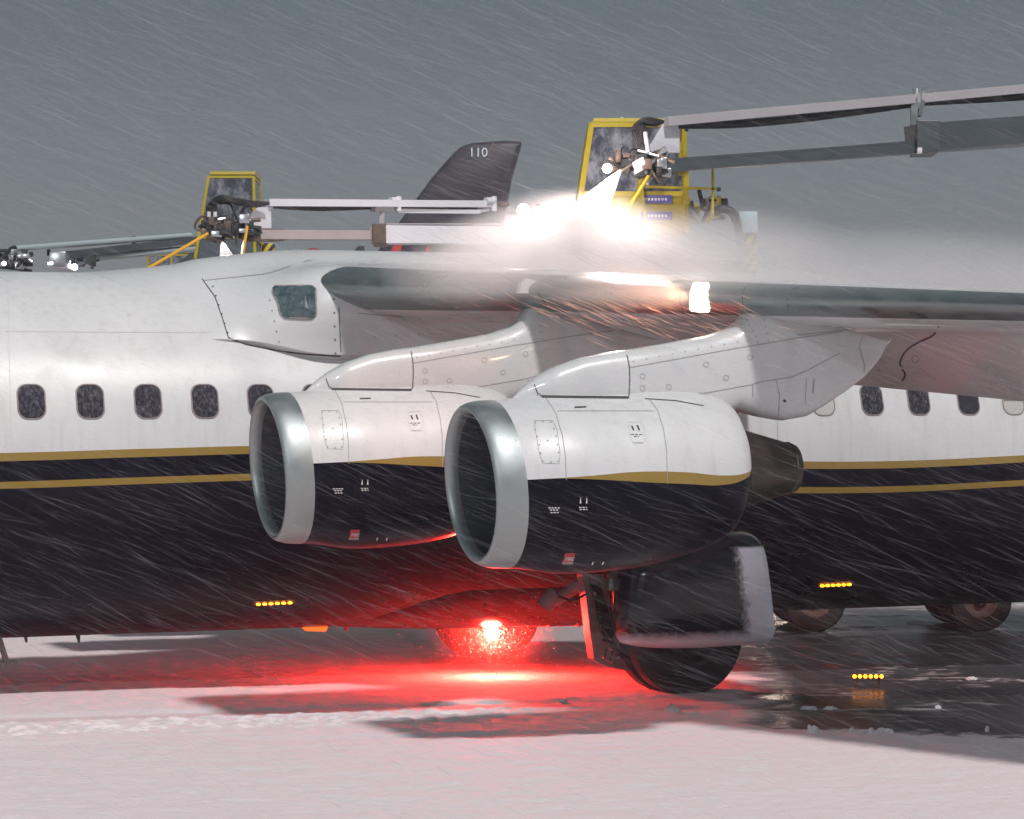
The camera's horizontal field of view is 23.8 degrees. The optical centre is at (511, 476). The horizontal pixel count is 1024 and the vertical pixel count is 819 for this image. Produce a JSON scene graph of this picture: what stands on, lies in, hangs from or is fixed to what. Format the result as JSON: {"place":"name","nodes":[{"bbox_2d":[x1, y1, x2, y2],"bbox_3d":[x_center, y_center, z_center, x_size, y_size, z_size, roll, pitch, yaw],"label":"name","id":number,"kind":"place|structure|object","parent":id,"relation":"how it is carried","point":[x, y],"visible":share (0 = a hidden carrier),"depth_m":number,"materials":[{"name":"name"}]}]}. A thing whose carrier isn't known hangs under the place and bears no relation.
{"place":"outdoors","nodes":[
{"label":"outdoors","id":0,"kind":"place"},
{"bbox_2d":[0,602,1023,818],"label":"apron","id":1,"kind":"object","parent":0,"point":[287,723],"visible":0.81,"depth_m":20.13,"materials":[{"name":"white snow"}]},
{"bbox_2d":[0,233,196,271],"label":"deicing truck","id":2,"kind":"object","parent":1,"relation":"on","point":[61,261],"visible":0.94,"depth_m":34.85,"materials":[{"name":"yellow paint"}]},
{"bbox_2d":[148,171,585,266],"bbox_3d":[-0.574,-0.857,33.246,6.948,5.954,13.309,0,0,0],"label":"deicing truck","id":3,"kind":"object","parent":1,"relation":"on","point":[234,217],"visible":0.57,"depth_m":30.36,"materials":[{"name":"yellow paint"}]},
{"bbox_2d":[378,141,521,252],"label":"airliner","id":4,"kind":"object","parent":1,"relation":"on","point":[477,171],"visible":0.06,"depth_m":63.84,"materials":[{"name":"black metal"}]},
{"bbox_2d":[361,608,594,687],"bbox_3d":[-0.241,1.264,25.428,2.640,1.671,3.260,0,0,0],"label":"slush spatter","id":5,"kind":"object","parent":1,"relation":"on","point":[490,647],"visible":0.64,"depth_m":25.36,"materials":[{"name":"red"}]},
{"bbox_2d":[0,246,1023,693],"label":"airliner","id":6,"kind":"object","parent":1,"relation":"on","point":[320,440],"visible":1,"depth_m":22.55,"materials":[{"name":"paint"}]},
{"bbox_2d":[16,384,45,419],"bbox_3d":[-4.387,-0.679,22.154,0.264,0.332,0.096,-1,0,-20],"label":"window","id":7,"kind":"structure","parent":6,"relation":"in","point":[31,398],"depth_m":22.15,"materials":[{"name":"grey glass"}]},
{"bbox_2d":[75,384,104,419],"bbox_3d":[-3.881,-0.686,22.339,0.264,0.332,0.096,-1,0,-20],"label":"window","id":8,"kind":"structure","parent":6,"relation":"in","point":[90,403],"depth_m":22.33,"materials":[{"name":"grey glass"}]},
{"bbox_2d":[133,384,162,418],"bbox_3d":[-3.378,-0.693,22.521,0.264,0.332,0.096,-1,0,-20],"label":"window","id":9,"kind":"structure","parent":6,"relation":"in","point":[147,397],"depth_m":22.51,"materials":[{"name":"grey glass"}]},
{"bbox_2d":[190,384,218,418],"bbox_3d":[-2.872,-0.699,22.706,0.264,0.332,0.096,-1,0,-20],"label":"window","id":10,"kind":"structure","parent":6,"relation":"in","point":[204,397],"depth_m":22.70,"materials":[{"name":"grey glass"}]},
{"bbox_2d":[247,384,273,414],"bbox_3d":[-2.369,-0.706,22.888,0.264,0.332,0.096,-1,0,-20],"label":"window","id":11,"kind":"structure","parent":6,"relation":"in","point":[254,391],"depth_m":22.89,"materials":[{"name":"grey glass"}]},
{"bbox_2d":[272,285,315,317],"bbox_3d":[-2.099,-1.665,23.173,0.488,0.327,0.184,0,0,20],"label":"inspection window","id":12,"kind":"structure","parent":6,"relation":"in","point":[293,301],"depth_m":23.15,"materials":[{"name":"glass"}]},
{"bbox_2d":[302,384,311,390],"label":"window","id":13,"kind":"structure","parent":6,"relation":"in","point":[307,386],"depth_m":23.07,"materials":[{"name":"grey glass"}]},
{"bbox_2d":[456,277,796,353],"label":"lit spray droplets","id":14,"kind":"object","parent":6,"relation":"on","point":[569,304],"visible":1,"depth_m":18.09,"materials":[{"name":"white"}]},
{"bbox_2d":[814,399,834,415],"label":"window","id":15,"kind":"structure","parent":6,"relation":"in","point":[828,409],"depth_m":24.89,"materials":[{"name":"grey"}]},
{"bbox_2d":[859,386,883,415],"bbox_3d":[3.719,-0.788,25.104,0.264,0.332,0.096,-1,0,-20],"label":"window","id":16,"kind":"structure","parent":6,"relation":"in","point":[872,404],"depth_m":25.09,"materials":[{"name":"grey glass"}]},
{"bbox_2d":[906,390,930,415],"bbox_3d":[4.232,-0.794,25.290,0.264,0.332,0.096,-1,0,-20],"label":"window","id":17,"kind":"structure","parent":6,"relation":"in","point":[918,401],"depth_m":25.27,"materials":[{"name":"grey glass"}]},
{"bbox_2d":[956,395,979,414],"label":"window","id":18,"kind":"structure","parent":6,"relation":"in","point":[967,405],"depth_m":25.47,"materials":[{"name":"grey glass"}]},
{"bbox_2d":[1002,399,1023,414],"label":"window","id":19,"kind":"structure","parent":6,"relation":"in","point":[1011,407],"depth_m":25.64,"materials":[{"name":"grey"}]},
{"bbox_2d":[664,703,678,711],"bbox_3d":[1.423,2.071,21.563,0.144,0.111,0.124,0,0,0],"label":"snow lump","id":20,"kind":"object","parent":1,"relation":"on","point":[670,707],"visible":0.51,"depth_m":21.53,"materials":[{"name":"white snow"}]},
{"bbox_2d":[545,84,1023,631],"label":"deicing truck","id":21,"kind":"object","parent":1,"relation":"on","point":[633,188],"visible":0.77,"depth_m":25.07,"materials":[{"name":"yellow"}]},
{"bbox_2d":[800,705,816,709],"bbox_3d":[2.692,2.097,21.985,0.176,0.038,0.140,0,0,0],"label":"snow lump","id":22,"kind":"object","parent":1,"relation":"on","point":[804,707],"visible":1,"depth_m":21.95,"materials":[{"name":"white snow"}]},
{"bbox_2d":[806,724,819,733],"bbox_3d":[2.443,2.073,19.708,0.128,0.115,0.096,0,0,0],"label":"snow lump","id":23,"kind":"object","parent":1,"relation":"on","point":[813,729],"visible":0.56,"depth_m":19.68,"materials":[{"name":"white snow"}]},
{"bbox_2d":[823,706,837,709],"bbox_3d":[2.878,2.096,21.939,0.118,0.038,0.112,0,0,-34],"label":"snow lump","id":24,"kind":"object","parent":1,"relation":"on","point":[829,708],"visible":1,"depth_m":21.91,"materials":[{"name":"white snow"}]},
{"bbox_2d":[851,674,883,687],"bbox_3d":[3.550,2.049,24.235,0.320,0.143,0.078,0,0,0],"label":"marker light","id":25,"kind":"object","parent":1,"relation":"on","point":[857,676],"visible":1,"depth_m":24.20,"materials":[{"name":"yellow"}]},
{"bbox_2d":[866,727,875,733],"bbox_3d":[2.919,2.082,19.704,0.085,0.082,0.066,0,0,0],"label":"snow lump","id":26,"kind":"object","parent":1,"relation":"on","point":[871,730],"visible":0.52,"depth_m":19.69,"materials":[{"name":"white snow"}]},
{"bbox_2d":[876,727,893,734],"bbox_3d":[3.027,2.083,19.700,0.197,0.081,0.145,0,0,0],"label":"snow lump","id":27,"kind":"object","parent":1,"relation":"on","point":[881,730],"visible":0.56,"depth_m":19.67,"materials":[{"name":"white snow"}]},
{"bbox_2d":[965,676,977,679],"bbox_3d":[4.775,2.096,25.183,0.126,0.038,0.107,0,0,22],"label":"snow lump","id":28,"kind":"object","parent":1,"relation":"on","point":[972,678],"visible":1,"depth_m":25.16,"materials":[{"name":"white snow"}]},
{"bbox_2d":[0,0,1023,287],"label":"sky","id":29,"kind":"structure","parent":0,"point":[116,116],"materials":[{"name":"grey"}]}
]}

